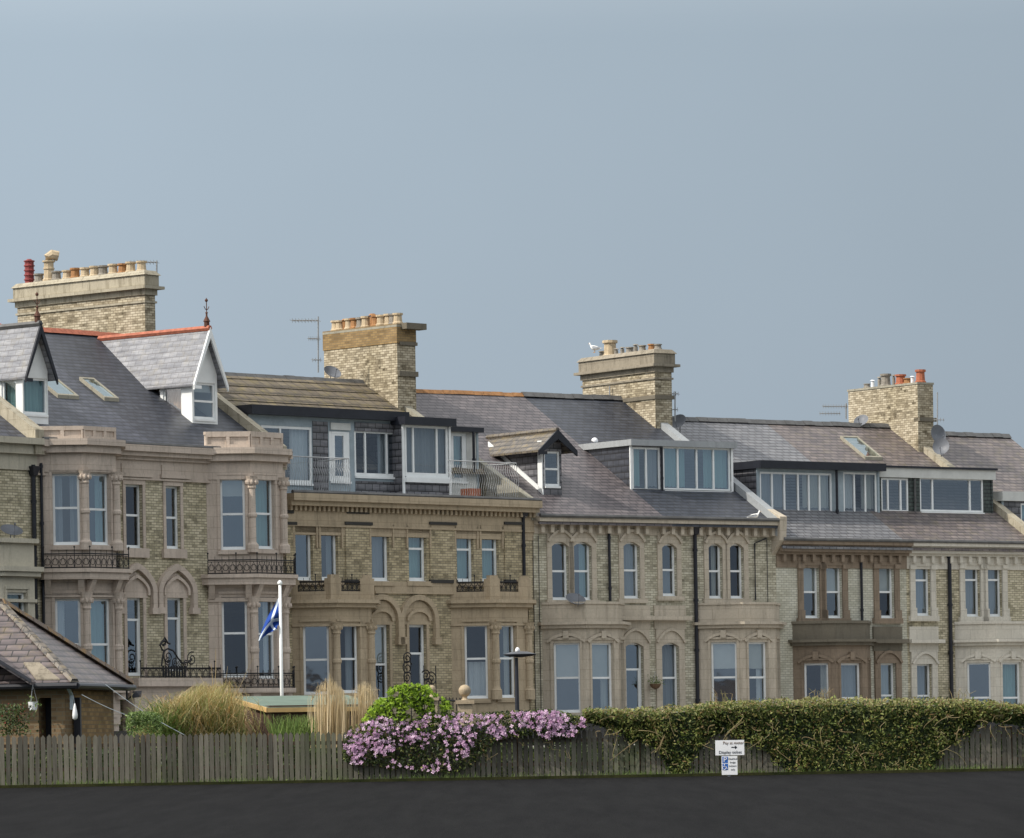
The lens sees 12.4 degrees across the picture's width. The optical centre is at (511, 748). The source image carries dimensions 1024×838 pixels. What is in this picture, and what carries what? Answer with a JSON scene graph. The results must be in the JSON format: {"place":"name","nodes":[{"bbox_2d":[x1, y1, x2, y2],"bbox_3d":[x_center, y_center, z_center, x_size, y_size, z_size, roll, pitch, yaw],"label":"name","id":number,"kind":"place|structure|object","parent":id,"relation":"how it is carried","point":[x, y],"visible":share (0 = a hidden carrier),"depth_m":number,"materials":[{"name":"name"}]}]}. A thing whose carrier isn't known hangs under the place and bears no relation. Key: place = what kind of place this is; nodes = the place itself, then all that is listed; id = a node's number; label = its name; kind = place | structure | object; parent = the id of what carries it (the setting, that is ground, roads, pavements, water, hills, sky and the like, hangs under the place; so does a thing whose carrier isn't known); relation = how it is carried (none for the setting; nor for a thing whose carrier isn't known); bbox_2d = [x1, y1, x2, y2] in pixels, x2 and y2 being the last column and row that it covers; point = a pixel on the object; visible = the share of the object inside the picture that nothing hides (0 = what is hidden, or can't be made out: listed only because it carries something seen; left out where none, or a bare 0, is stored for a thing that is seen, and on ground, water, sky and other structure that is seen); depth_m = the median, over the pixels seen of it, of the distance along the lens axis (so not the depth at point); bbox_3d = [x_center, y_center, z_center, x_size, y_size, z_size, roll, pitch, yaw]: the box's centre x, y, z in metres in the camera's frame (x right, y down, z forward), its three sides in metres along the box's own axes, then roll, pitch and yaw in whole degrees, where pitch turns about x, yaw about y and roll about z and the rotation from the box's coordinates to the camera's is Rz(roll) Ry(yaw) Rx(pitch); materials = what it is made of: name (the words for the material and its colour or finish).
{"place":"outdoors","nodes":[
{"label":"outdoors","id":0,"kind":"place"},
{"bbox_2d":[5,767,1017,784],"bbox_3d":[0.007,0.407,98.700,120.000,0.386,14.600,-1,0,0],"label":"garden soil","id":1,"kind":"structure","parent":0,"point":[475,776],"depth_m":93.50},
{"bbox_2d":[0,598,136,754],"bbox_3d":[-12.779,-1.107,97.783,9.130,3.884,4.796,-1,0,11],"label":"brick hut","id":2,"kind":"object","parent":1,"relation":"on","point":[56,670],"visible":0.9,"depth_m":96.02,"materials":[{"name":"tile"}]},
{"bbox_2d":[45,697,81,752],"bbox_3d":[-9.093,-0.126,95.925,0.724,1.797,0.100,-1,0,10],"label":"door","id":3,"kind":"structure","parent":2,"relation":"in","point":[77,724],"depth_m":95.84,"materials":[{"name":"black paint"}]},
{"bbox_2d":[100,655,287,751],"bbox_3d":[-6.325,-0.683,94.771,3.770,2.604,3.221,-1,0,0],"label":"tall grass clump","id":4,"kind":"object","parent":1,"relation":"on","point":[198,711],"visible":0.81,"depth_m":94.22,"materials":[{"name":"plant"}]},
{"bbox_2d":[230,695,383,751],"bbox_3d":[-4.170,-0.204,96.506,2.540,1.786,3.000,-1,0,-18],"label":"timber shed","id":5,"kind":"structure","parent":1,"relation":"on","point":[280,706],"depth_m":95.53,"materials":[{"name":"green wood"}]},
{"bbox_2d":[361,682,454,757],"bbox_3d":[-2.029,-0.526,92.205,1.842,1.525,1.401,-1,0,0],"label":"leafy shrub","id":6,"kind":"object","parent":1,"relation":"on","point":[416,697],"visible":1,"depth_m":91.84,"materials":[{"name":"green plant"}]},
{"bbox_2d":[0,726,1023,784],"bbox_3d":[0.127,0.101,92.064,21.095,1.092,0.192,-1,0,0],"label":"picket fence","id":7,"kind":"object","parent":1,"relation":"on","point":[1009,757],"visible":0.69,"depth_m":91.97,"materials":[{"name":"brown wood"}]},
{"bbox_2d":[342,708,586,773],"bbox_3d":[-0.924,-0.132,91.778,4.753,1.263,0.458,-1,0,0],"label":"flowering clematis","id":8,"kind":"object","parent":7,"relation":"attached to","point":[556,725],"visible":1,"depth_m":91.72,"materials":[{"name":"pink plant"}]},
{"bbox_2d":[4,730,1023,784],"bbox_3d":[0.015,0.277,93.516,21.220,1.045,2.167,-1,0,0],"label":"ground cover","id":9,"kind":"object","parent":1,"relation":"on","point":[406,761],"visible":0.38,"depth_m":93.12,"materials":[{"name":"green plant"}]},
{"bbox_2d":[0,703,42,735],"bbox_3d":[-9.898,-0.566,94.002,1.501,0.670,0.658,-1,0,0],"label":"border planting","id":10,"kind":"object","parent":9,"relation":"on","point":[11,721],"visible":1,"depth_m":93.86,"materials":[{"name":"green plant"}]},
{"bbox_2d":[124,710,162,740],"bbox_3d":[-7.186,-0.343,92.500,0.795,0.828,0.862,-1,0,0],"label":"shrub","id":11,"kind":"object","parent":9,"relation":"on","point":[141,717],"visible":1,"depth_m":92.33,"materials":[{"name":"green plant"}]},
{"bbox_2d":[264,714,331,746],"bbox_3d":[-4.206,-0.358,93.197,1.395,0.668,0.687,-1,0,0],"label":"green grass clump","id":12,"kind":"object","parent":9,"relation":"on","point":[294,729],"visible":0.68,"depth_m":93.01,"materials":[{"name":"plant"}]},
{"bbox_2d":[307,677,394,747],"bbox_3d":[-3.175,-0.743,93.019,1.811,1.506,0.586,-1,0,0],"label":"dry reeds","id":13,"kind":"object","parent":9,"relation":"on","point":[338,722],"visible":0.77,"depth_m":92.88,"materials":[{"name":"plant"}]},
{"bbox_2d":[5,763,1023,784],"bbox_3d":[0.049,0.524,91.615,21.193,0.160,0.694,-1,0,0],"label":"verge weeds","id":14,"kind":"object","parent":1,"relation":"on","point":[627,773],"visible":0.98,"depth_m":91.60,"materials":[{"name":"plant"}]},
{"bbox_2d":[582,687,1023,773],"bbox_3d":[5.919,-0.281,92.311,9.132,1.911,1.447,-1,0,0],"label":"climbing hedge","id":15,"kind":"object","parent":1,"relation":"on","point":[844,735],"visible":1,"depth_m":91.89,"materials":[{"name":"green plant"}]},
{"bbox_2d":[0,771,1023,837],"bbox_3d":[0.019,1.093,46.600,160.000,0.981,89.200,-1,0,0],"label":"car park","id":16,"kind":"structure","parent":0,"point":[986,804],"depth_m":67.48,"materials":[{"name":"asphalt"}]},
{"bbox_2d":[0,768,1023,787],"bbox_3d":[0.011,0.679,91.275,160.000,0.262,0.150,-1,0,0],"label":"kerb","id":17,"kind":"structure","parent":16,"relation":"on","point":[507,778],"depth_m":91.20,"materials":[{"name":"concrete"}]},
{"bbox_2d":[715,740,743,775],"bbox_3d":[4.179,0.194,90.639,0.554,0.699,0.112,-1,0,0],"label":"parking sign","id":18,"kind":"object","parent":16,"relation":"on","point":[728,748],"visible":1,"depth_m":90.60,"materials":[{"name":"metal"}]},
{"bbox_2d":[0,0,1023,448],"label":"sky","id":19,"kind":"structure","parent":0,"point":[804,203],"materials":[{"name":"blue"}]},
{"bbox_2d":[114,720,1023,747],"bbox_3d":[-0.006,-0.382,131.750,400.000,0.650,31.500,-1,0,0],"label":"street","id":20,"kind":"structure","parent":0,"point":[596,728],"depth_m":131.54,"materials":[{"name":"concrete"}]},
{"bbox_2d":[455,685,473,724],"bbox_3d":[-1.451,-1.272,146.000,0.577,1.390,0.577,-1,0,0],"label":"gate pier","id":21,"kind":"structure","parent":20,"relation":"on","point":[464,704],"depth_m":145.78,"materials":[{"name":"beige stone"}]},
{"bbox_2d":[503,647,535,730],"bbox_3d":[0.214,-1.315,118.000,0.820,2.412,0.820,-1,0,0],"label":"street lamp","id":22,"kind":"object","parent":20,"relation":"on","point":[517,653],"visible":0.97,"depth_m":117.95,"materials":[{"name":"metal"}]},
{"label":"forecourt","id":23,"kind":"structure","parent":0,"visible":0},
{"bbox_2d":[0,396,44,619],"bbox_3d":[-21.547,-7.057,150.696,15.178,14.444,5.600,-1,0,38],"label":"terraced house","id":24,"kind":"structure","parent":23,"relation":"on","point":[22,441],"depth_m":148.09,"materials":[{"name":"brick"}]},
{"bbox_2d":[0,523,22,537],"bbox_3d":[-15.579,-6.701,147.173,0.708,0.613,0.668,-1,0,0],"label":"satellite dish","id":25,"kind":"object","parent":24,"relation":"on","point":[10,529],"visible":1,"depth_m":147.31,"materials":[{"name":"metal"}]},
{"bbox_2d":[0,292,167,730],"bbox_3d":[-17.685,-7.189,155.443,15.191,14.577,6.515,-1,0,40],"label":"terraced house","id":26,"kind":"structure","parent":23,"relation":"on","point":[98,479],"depth_m":150.35,"materials":[{"name":"stone"}]},
{"bbox_2d":[2,380,15,407],"bbox_3d":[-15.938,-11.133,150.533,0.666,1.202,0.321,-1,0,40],"label":"window","id":27,"kind":"structure","parent":26,"relation":"in","point":[11,384],"depth_m":150.69,"materials":[{"name":"glass"}]},
{"bbox_2d":[23,378,48,416],"bbox_3d":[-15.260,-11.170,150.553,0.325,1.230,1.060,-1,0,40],"label":"window","id":28,"kind":"structure","parent":26,"relation":"in","point":[33,391],"depth_m":150.74,"materials":[{"name":"glass"}]},
{"bbox_2d":[52,473,79,544],"bbox_3d":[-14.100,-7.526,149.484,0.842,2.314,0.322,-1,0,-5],"label":"window","id":29,"kind":"structure","parent":26,"relation":"in","point":[74,507],"depth_m":149.61,"materials":[{"name":"white paint"}]},
{"bbox_2d":[55,599,80,645],"bbox_3d":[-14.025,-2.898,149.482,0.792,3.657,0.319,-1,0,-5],"label":"window","id":30,"kind":"structure","parent":26,"relation":"in","point":[59,603],"depth_m":149.46,"materials":[{"name":"glass"}]},
{"bbox_2d":[89,473,107,544],"bbox_3d":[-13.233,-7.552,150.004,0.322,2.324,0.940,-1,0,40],"label":"window","id":31,"kind":"structure","parent":26,"relation":"in","point":[98,509],"depth_m":150.27,"materials":[{"name":"white paint"}]},
{"bbox_2d":[90,599,109,664],"bbox_3d":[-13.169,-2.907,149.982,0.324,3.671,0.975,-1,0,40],"label":"window","id":32,"kind":"structure","parent":26,"relation":"in","point":[97,607],"depth_m":150.19,"materials":[{"name":"glass"}]},
{"bbox_2d":[126,484,139,547],"bbox_3d":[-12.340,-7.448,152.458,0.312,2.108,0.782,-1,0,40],"label":"window","id":33,"kind":"structure","parent":26,"relation":"in","point":[137,486],"depth_m":152.67,"materials":[{"name":"white paint"}]},
{"bbox_2d":[127,598,142,675],"bbox_3d":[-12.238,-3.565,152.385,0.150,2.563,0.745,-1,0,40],"label":"window","id":34,"kind":"structure","parent":26,"relation":"in","point":[138,656],"depth_m":152.60,"materials":[{"name":"white paint"}]},
{"bbox_2d":[7,250,297,722],"bbox_3d":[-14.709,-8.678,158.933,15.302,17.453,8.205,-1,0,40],"label":"terraced house","id":35,"kind":"structure","parent":23,"relation":"on","point":[224,517],"depth_m":156.01,"materials":[{"name":"stone"}]},
{"bbox_2d":[166,486,177,548],"bbox_3d":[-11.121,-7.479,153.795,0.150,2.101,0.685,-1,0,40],"label":"window","id":36,"kind":"structure","parent":35,"relation":"in","point":[171,487],"depth_m":154.02,"materials":[{"name":"white paint"}]},
{"bbox_2d":[164,387,181,412],"bbox_3d":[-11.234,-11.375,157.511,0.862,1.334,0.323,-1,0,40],"label":"window","id":37,"kind":"structure","parent":35,"relation":"in","point":[174,394],"depth_m":157.67,"materials":[{"name":"white paint"}]},
{"bbox_2d":[167,598,180,670],"bbox_3d":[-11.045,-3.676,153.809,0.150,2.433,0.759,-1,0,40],"label":"window","id":38,"kind":"structure","parent":35,"relation":"in","point":[178,643],"depth_m":154.02,"materials":[{"name":"white paint"}]},
{"bbox_2d":[194,382,215,421],"bbox_3d":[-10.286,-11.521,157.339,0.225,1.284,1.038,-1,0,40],"label":"window","id":39,"kind":"structure","parent":35,"relation":"in","point":[206,387],"depth_m":157.52,"materials":[{"name":"white paint"}]},
{"bbox_2d":[220,479,245,549],"bbox_3d":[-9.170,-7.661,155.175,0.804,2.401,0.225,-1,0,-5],"label":"window","id":40,"kind":"structure","parent":35,"relation":"in","point":[227,487],"depth_m":155.19,"materials":[{"name":"white paint"}]},
{"bbox_2d":[221,597,247,677],"bbox_3d":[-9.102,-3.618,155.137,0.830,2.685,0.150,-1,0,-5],"label":"window","id":41,"kind":"structure","parent":35,"relation":"in","point":[223,633],"depth_m":155.15,"materials":[{"name":"white paint"}]},
{"bbox_2d":[255,480,271,548],"bbox_3d":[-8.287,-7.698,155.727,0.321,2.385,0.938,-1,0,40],"label":"window","id":42,"kind":"structure","parent":35,"relation":"in","point":[261,489],"depth_m":155.95,"materials":[{"name":"white paint"}]},
{"bbox_2d":[259,597,274,678],"bbox_3d":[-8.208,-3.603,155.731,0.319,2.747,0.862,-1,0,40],"label":"window","id":43,"kind":"structure","parent":35,"relation":"in","point":[265,608],"depth_m":155.99,"materials":[{"name":"white paint"}]},
{"bbox_2d":[217,372,408,726],"bbox_3d":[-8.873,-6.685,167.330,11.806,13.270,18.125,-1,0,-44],"label":"terraced house","id":44,"kind":"structure","parent":23,"relation":"on","point":[345,626],"depth_m":160.78,"materials":[{"name":"brick"}]},
{"bbox_2d":[261,425,313,485],"bbox_3d":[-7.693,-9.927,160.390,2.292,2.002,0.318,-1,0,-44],"label":"window","id":45,"kind":"structure","parent":44,"relation":"in","point":[297,435],"depth_m":160.98,"materials":[{"name":"glass"}]},
{"bbox_2d":[298,535,310,579],"bbox_3d":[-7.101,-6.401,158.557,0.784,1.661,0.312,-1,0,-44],"label":"window","id":46,"kind":"structure","parent":44,"relation":"in","point":[308,536],"depth_m":158.75,"materials":[{"name":"white paint"}]},
{"bbox_2d":[303,626,328,694],"bbox_3d":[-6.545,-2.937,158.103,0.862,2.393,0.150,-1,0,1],"label":"window","id":47,"kind":"structure","parent":44,"relation":"in","point":[304,649],"depth_m":158.13,"materials":[{"name":"white paint"}]},
{"bbox_2d":[322,535,335,579],"bbox_3d":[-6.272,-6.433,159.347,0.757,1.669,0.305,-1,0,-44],"label":"window","id":48,"kind":"structure","parent":44,"relation":"in","point":[328,537],"depth_m":159.57,"materials":[{"name":"glass"}]},
{"bbox_2d":[329,431,351,483],"bbox_3d":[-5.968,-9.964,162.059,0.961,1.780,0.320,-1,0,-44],"label":"door","id":49,"kind":"structure","parent":44,"relation":"in","point":[345,435],"depth_m":162.08,"materials":[{"name":"white paint"}]},
{"bbox_2d":[341,626,358,692],"bbox_3d":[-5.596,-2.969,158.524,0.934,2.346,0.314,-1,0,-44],"label":"window","id":50,"kind":"structure","parent":44,"relation":"in","point":[348,658],"depth_m":158.79,"materials":[{"name":"white paint"}]},
{"bbox_2d":[354,430,394,478],"bbox_3d":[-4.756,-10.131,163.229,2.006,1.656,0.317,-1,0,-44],"label":"window","id":51,"kind":"structure","parent":44,"relation":"in","point":[382,437],"depth_m":163.51,"materials":[{"name":"white paint"}]},
{"bbox_2d":[371,537,386,580],"bbox_3d":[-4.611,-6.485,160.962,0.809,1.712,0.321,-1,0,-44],"label":"window","id":52,"kind":"structure","parent":44,"relation":"in","point":[376,541],"depth_m":161.13,"materials":[{"name":"glass"}]},
{"bbox_2d":[373,625,386,701],"bbox_3d":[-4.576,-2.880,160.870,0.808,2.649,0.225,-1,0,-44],"label":"window","id":53,"kind":"structure","parent":44,"relation":"in","point":[380,636],"depth_m":161.09,"materials":[{"name":"white paint"}]},
{"bbox_2d":[236,313,541,725],"bbox_3d":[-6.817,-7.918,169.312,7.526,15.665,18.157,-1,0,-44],"label":"terraced house","id":54,"kind":"structure","parent":23,"relation":"on","point":[465,530],"depth_m":163.91,"materials":[{"name":"brick"}]},
{"bbox_2d":[291,317,320,372],"bbox_3d":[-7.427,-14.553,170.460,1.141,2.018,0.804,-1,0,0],"label":"tv aerial","id":55,"kind":"object","parent":54,"relation":"attached to","point":[317,338],"visible":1,"depth_m":170.44,"materials":[{"name":"metal"}]},
{"bbox_2d":[324,366,340,377],"bbox_3d":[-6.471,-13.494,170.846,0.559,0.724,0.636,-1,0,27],"label":"satellite dish","id":56,"kind":"object","parent":54,"relation":"attached to","point":[332,371],"visible":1,"depth_m":170.95,"materials":[{"name":"metal"}]},
{"bbox_2d":[408,537,423,580],"bbox_3d":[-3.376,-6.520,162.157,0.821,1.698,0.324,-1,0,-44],"label":"window","id":57,"kind":"structure","parent":54,"relation":"in","point":[414,543],"depth_m":162.36,"materials":[{"name":"glass"}]},
{"bbox_2d":[409,625,423,684],"bbox_3d":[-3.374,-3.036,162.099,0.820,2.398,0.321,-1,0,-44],"label":"window","id":58,"kind":"structure","parent":54,"relation":"in","point":[421,654],"depth_m":162.24,"materials":[{"name":"white paint"}]},
{"bbox_2d":[404,425,449,478],"bbox_3d":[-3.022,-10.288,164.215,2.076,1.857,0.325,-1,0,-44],"label":"window","id":59,"kind":"structure","parent":54,"relation":"in","point":[424,445],"depth_m":164.39,"materials":[{"name":"glass"}]},
{"bbox_2d":[451,433,467,483],"bbox_3d":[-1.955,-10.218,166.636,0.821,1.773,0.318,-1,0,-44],"label":"window","id":60,"kind":"structure","parent":54,"relation":"in","point":[458,440],"depth_m":166.74,"materials":[{"name":"white paint"}]},
{"bbox_2d":[457,539,470,581],"bbox_3d":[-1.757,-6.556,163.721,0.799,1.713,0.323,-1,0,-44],"label":"window","id":61,"kind":"structure","parent":54,"relation":"in","point":[461,543],"depth_m":163.91,"materials":[{"name":"glass"}]},
{"bbox_2d":[464,626,487,698],"bbox_3d":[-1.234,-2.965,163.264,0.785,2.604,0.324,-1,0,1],"label":"window","id":62,"kind":"structure","parent":54,"relation":"in","point":[476,673],"depth_m":163.35,"materials":[{"name":"white paint"}]},
{"bbox_2d":[482,539,496,580],"bbox_3d":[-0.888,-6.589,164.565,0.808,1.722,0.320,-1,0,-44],"label":"window","id":63,"kind":"structure","parent":54,"relation":"in","point":[487,550],"depth_m":164.75,"materials":[{"name":"glass"}]},
{"bbox_2d":[500,626,514,697],"bbox_3d":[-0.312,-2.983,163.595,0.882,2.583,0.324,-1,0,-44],"label":"window","id":64,"kind":"structure","parent":54,"relation":"in","point":[505,628],"depth_m":163.83,"materials":[{"name":"white paint"}]},
{"bbox_2d":[416,389,767,723],"bbox_3d":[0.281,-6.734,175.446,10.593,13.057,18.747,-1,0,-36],"label":"terraced house","id":65,"kind":"structure","parent":23,"relation":"on","point":[596,522],"depth_m":168.23,"materials":[{"name":"beige brick"}]},
{"bbox_2d":[544,451,560,487],"bbox_3d":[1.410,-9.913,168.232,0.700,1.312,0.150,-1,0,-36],"label":"window","id":66,"kind":"structure","parent":65,"relation":"in","point":[557,485],"depth_m":168.33,"materials":[{"name":"white paint"}]},
{"bbox_2d":[552,542,566,599],"bbox_3d":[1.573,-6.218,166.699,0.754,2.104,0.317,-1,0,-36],"label":"window","id":67,"kind":"structure","parent":65,"relation":"in","point":[564,547],"depth_m":166.82,"materials":[{"name":"white paint"}]},
{"bbox_2d":[554,643,580,712],"bbox_3d":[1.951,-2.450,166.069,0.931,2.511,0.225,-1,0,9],"label":"window","id":68,"kind":"structure","parent":65,"relation":"in","point":[566,655],"depth_m":166.13,"materials":[{"name":"glass"}]},
{"bbox_2d":[566,593,585,604],"bbox_3d":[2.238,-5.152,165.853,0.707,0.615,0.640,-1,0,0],"label":"satellite dish","id":69,"kind":"object","parent":65,"relation":"attached to","point":[573,597],"visible":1,"depth_m":166.00,"materials":[{"name":"metal"}]},
{"bbox_2d":[574,542,589,599],"bbox_3d":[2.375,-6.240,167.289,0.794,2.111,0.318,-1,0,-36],"label":"window","id":70,"kind":"structure","parent":65,"relation":"in","point":[583,551],"depth_m":167.47,"materials":[{"name":"glass"}]},
{"bbox_2d":[592,643,611,709],"bbox_3d":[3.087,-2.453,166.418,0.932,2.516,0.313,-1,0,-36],"label":"window","id":71,"kind":"structure","parent":65,"relation":"in","point":[601,652],"depth_m":166.57,"materials":[{"name":"glass"}]},
{"bbox_2d":[624,542,638,598],"bbox_3d":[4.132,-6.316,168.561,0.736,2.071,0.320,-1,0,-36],"label":"window","id":72,"kind":"structure","parent":65,"relation":"in","point":[630,550],"depth_m":168.74,"materials":[{"name":"glass"}]},
{"bbox_2d":[626,643,641,710],"bbox_3d":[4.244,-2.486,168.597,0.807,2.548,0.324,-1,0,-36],"label":"window","id":73,"kind":"structure","parent":65,"relation":"in","point":[639,699],"depth_m":168.74,"materials":[{"name":"white paint"}]},
{"bbox_2d":[521,340,786,712],"bbox_3d":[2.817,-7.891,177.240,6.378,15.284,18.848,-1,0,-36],"label":"terraced house","id":74,"kind":"structure","parent":23,"relation":"on","point":[718,624],"depth_m":171.58,"materials":[{"name":"beige brick"}]},
{"bbox_2d":[632,447,659,488],"bbox_3d":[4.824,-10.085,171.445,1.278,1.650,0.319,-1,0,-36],"label":"window","id":75,"kind":"structure","parent":74,"relation":"in","point":[651,463],"depth_m":171.65,"materials":[{"name":"glass"}]},
{"bbox_2d":[663,544,674,595],"bbox_3d":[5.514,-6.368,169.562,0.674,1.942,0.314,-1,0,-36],"label":"window","id":76,"kind":"structure","parent":74,"relation":"in","point":[666,572],"depth_m":169.69,"materials":[{"name":"white paint"}]},
{"bbox_2d":[662,643,677,712],"bbox_3d":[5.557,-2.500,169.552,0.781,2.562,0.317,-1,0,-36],"label":"window","id":77,"kind":"structure","parent":74,"relation":"in","point":[669,672],"depth_m":169.73,"materials":[{"name":"glass"}]},
{"bbox_2d":[663,447,730,491],"bbox_3d":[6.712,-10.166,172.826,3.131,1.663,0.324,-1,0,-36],"label":"window","id":78,"kind":"structure","parent":74,"relation":"in","point":[714,459],"depth_m":173.00,"materials":[{"name":"glass"}]},
{"bbox_2d":[709,544,721,598],"bbox_3d":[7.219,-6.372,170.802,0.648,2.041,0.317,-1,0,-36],"label":"window","id":79,"kind":"structure","parent":74,"relation":"in","point":[713,570],"depth_m":170.98,"materials":[{"name":"white paint"}]},
{"bbox_2d":[711,642,736,702],"bbox_3d":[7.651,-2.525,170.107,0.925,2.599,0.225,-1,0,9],"label":"window","id":80,"kind":"structure","parent":74,"relation":"in","point":[723,654],"depth_m":170.19,"materials":[{"name":"white paint"}]},
{"bbox_2d":[730,544,742,598],"bbox_3d":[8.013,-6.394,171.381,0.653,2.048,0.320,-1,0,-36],"label":"window","id":81,"kind":"structure","parent":74,"relation":"in","point":[739,549],"depth_m":171.48,"materials":[{"name":"white paint"}]},
{"bbox_2d":[749,642,765,702],"bbox_3d":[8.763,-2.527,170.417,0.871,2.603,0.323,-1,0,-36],"label":"window","id":82,"kind":"structure","parent":74,"relation":"in","point":[756,649],"depth_m":170.61,"materials":[{"name":"glass"}]},
{"bbox_2d":[672,416,914,705],"bbox_3d":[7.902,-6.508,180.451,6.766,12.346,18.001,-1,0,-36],"label":"terraced house","id":83,"kind":"structure","parent":23,"relation":"on","point":[842,554],"depth_m":174.97,"materials":[{"name":"beige brick"}]},
{"bbox_2d":[672,414,685,432],"bbox_3d":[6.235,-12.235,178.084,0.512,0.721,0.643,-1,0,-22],"label":"satellite dish","id":84,"kind":"object","parent":83,"relation":"attached to","point":[680,420],"visible":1,"depth_m":178.13,"materials":[{"name":"metal"}]},
{"bbox_2d":[760,472,831,510],"bbox_3d":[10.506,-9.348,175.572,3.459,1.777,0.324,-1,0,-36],"label":"window","id":85,"kind":"structure","parent":83,"relation":"in","point":[814,485],"depth_m":175.85,"materials":[{"name":"glass"}]},
{"bbox_2d":[803,568,816,617],"bbox_3d":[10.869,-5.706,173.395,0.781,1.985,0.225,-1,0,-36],"label":"window","id":86,"kind":"structure","parent":83,"relation":"in","point":[810,574],"depth_m":173.55,"materials":[{"name":"glass"}]},
{"bbox_2d":[804,663,828,700],"bbox_3d":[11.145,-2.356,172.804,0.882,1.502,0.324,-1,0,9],"label":"window","id":87,"kind":"structure","parent":83,"relation":"in","point":[823,666],"depth_m":172.87,"materials":[{"name":"white paint"}]},
{"bbox_2d":[826,568,839,617],"bbox_3d":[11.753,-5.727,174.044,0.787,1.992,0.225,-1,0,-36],"label":"window","id":88,"kind":"structure","parent":83,"relation":"in","point":[832,574],"depth_m":174.23,"materials":[{"name":"glass"}]},
{"bbox_2d":[841,663,859,704],"bbox_3d":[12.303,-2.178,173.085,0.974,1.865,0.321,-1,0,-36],"label":"window","id":89,"kind":"structure","parent":83,"relation":"in","point":[848,670],"depth_m":173.29,"materials":[{"name":"glass"}]},
{"bbox_2d":[843,472,876,511],"bbox_3d":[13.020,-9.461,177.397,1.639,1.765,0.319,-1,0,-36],"label":"window","id":90,"kind":"structure","parent":83,"relation":"in","point":[867,502],"depth_m":177.49,"materials":[{"name":"white paint"}]},
{"bbox_2d":[879,569,891,617],"bbox_3d":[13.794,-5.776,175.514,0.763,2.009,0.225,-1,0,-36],"label":"window","id":91,"kind":"structure","parent":83,"relation":"in","point":[885,584],"depth_m":175.68,"materials":[{"name":"glass"}]},
{"bbox_2d":[881,663,892,705],"bbox_3d":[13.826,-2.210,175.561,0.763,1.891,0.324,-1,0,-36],"label":"window","id":92,"kind":"structure","parent":83,"relation":"in","point":[885,679],"depth_m":175.72,"materials":[{"name":"glass"}]},
{"bbox_2d":[766,369,1023,707],"bbox_3d":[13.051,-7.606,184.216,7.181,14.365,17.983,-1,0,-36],"label":"terraced house","id":93,"kind":"structure","parent":23,"relation":"on","point":[962,528],"depth_m":178.82,"materials":[{"name":"brick"}]},
{"bbox_2d":[881,478,907,510],"bbox_3d":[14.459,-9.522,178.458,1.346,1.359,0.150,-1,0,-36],"label":"window","id":94,"kind":"structure","parent":93,"relation":"in","point":[887,479],"depth_m":178.53,"materials":[{"name":"white paint"}]},
{"bbox_2d":[915,569,929,615],"bbox_3d":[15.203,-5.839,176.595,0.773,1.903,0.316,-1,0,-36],"label":"window","id":95,"kind":"structure","parent":93,"relation":"in","point":[921,577],"depth_m":176.75,"materials":[{"name":"glass"}]},
{"bbox_2d":[917,664,929,705],"bbox_3d":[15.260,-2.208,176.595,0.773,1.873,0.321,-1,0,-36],"label":"window","id":96,"kind":"structure","parent":93,"relation":"in","point":[921,676],"depth_m":176.75,"materials":[{"name":"glass"}]},
{"bbox_2d":[931,425,945,440],"bbox_3d":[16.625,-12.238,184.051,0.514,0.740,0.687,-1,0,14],"label":"satellite dish","id":97,"kind":"object","parent":93,"relation":"attached to","point":[937,431],"visible":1,"depth_m":184.09,"materials":[{"name":"metal"}]},
{"bbox_2d":[932,438,948,456],"bbox_3d":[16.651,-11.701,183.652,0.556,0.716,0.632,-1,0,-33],"label":"satellite dish","id":98,"kind":"object","parent":93,"relation":"attached to","point":[940,446],"visible":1,"depth_m":183.65,"materials":[{"name":"metal"}]},
{"bbox_2d":[920,478,984,513],"bbox_3d":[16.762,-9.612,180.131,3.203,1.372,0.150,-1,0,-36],"label":"window","id":99,"kind":"structure","parent":93,"relation":"in","point":[932,510],"depth_m":180.33,"materials":[{"name":"white paint"}]},
{"bbox_2d":[965,570,978,616],"bbox_3d":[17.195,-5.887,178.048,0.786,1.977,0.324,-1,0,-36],"label":"window","id":100,"kind":"structure","parent":93,"relation":"in","point":[969,587],"depth_m":178.18,"materials":[{"name":"glass"}]},
{"bbox_2d":[967,662,990,699],"bbox_3d":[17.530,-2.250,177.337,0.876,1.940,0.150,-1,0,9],"label":"window","id":101,"kind":"structure","parent":93,"relation":"in","point":[968,664],"depth_m":177.36,"materials":[{"name":"white paint"}]},
{"bbox_2d":[988,570,1000,616],"bbox_3d":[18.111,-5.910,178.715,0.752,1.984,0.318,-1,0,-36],"label":"window","id":102,"kind":"structure","parent":93,"relation":"in","point":[992,579],"depth_m":178.88,"materials":[{"name":"glass"}]},
{"bbox_2d":[1003,662,1019,706],"bbox_3d":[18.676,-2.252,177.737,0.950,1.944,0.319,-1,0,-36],"label":"window","id":103,"kind":"structure","parent":93,"relation":"in","point":[1008,667],"depth_m":177.92,"materials":[{"name":"glass"}]},
{"bbox_2d":[942,431,1023,520],"bbox_3d":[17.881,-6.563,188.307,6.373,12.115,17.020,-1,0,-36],"label":"terraced house","id":104,"kind":"structure","parent":23,"relation":"on","point":[1003,454],"depth_m":187.02,"materials":[{"name":"brick"}]},
{"bbox_3d":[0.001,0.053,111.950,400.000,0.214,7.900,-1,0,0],"label":"pavement","id":105,"kind":"structure","parent":0,"visible":0},
{"bbox_2d":[277,580,283,695],"bbox_3d":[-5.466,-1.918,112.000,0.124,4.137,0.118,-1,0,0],"label":"flagpole","id":106,"kind":"object","parent":105,"relation":"on","point":[279,582],"visible":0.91,"depth_m":111.97,"materials":[{"name":"metal"}]},
{"bbox_2d":[259,598,278,639],"bbox_3d":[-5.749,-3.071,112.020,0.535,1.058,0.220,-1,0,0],"label":"flag","id":107,"kind":"object","parent":106,"relation":"attached to","point":[271,624],"visible":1,"depth_m":112.02,"materials":[{"name":"fabric"}]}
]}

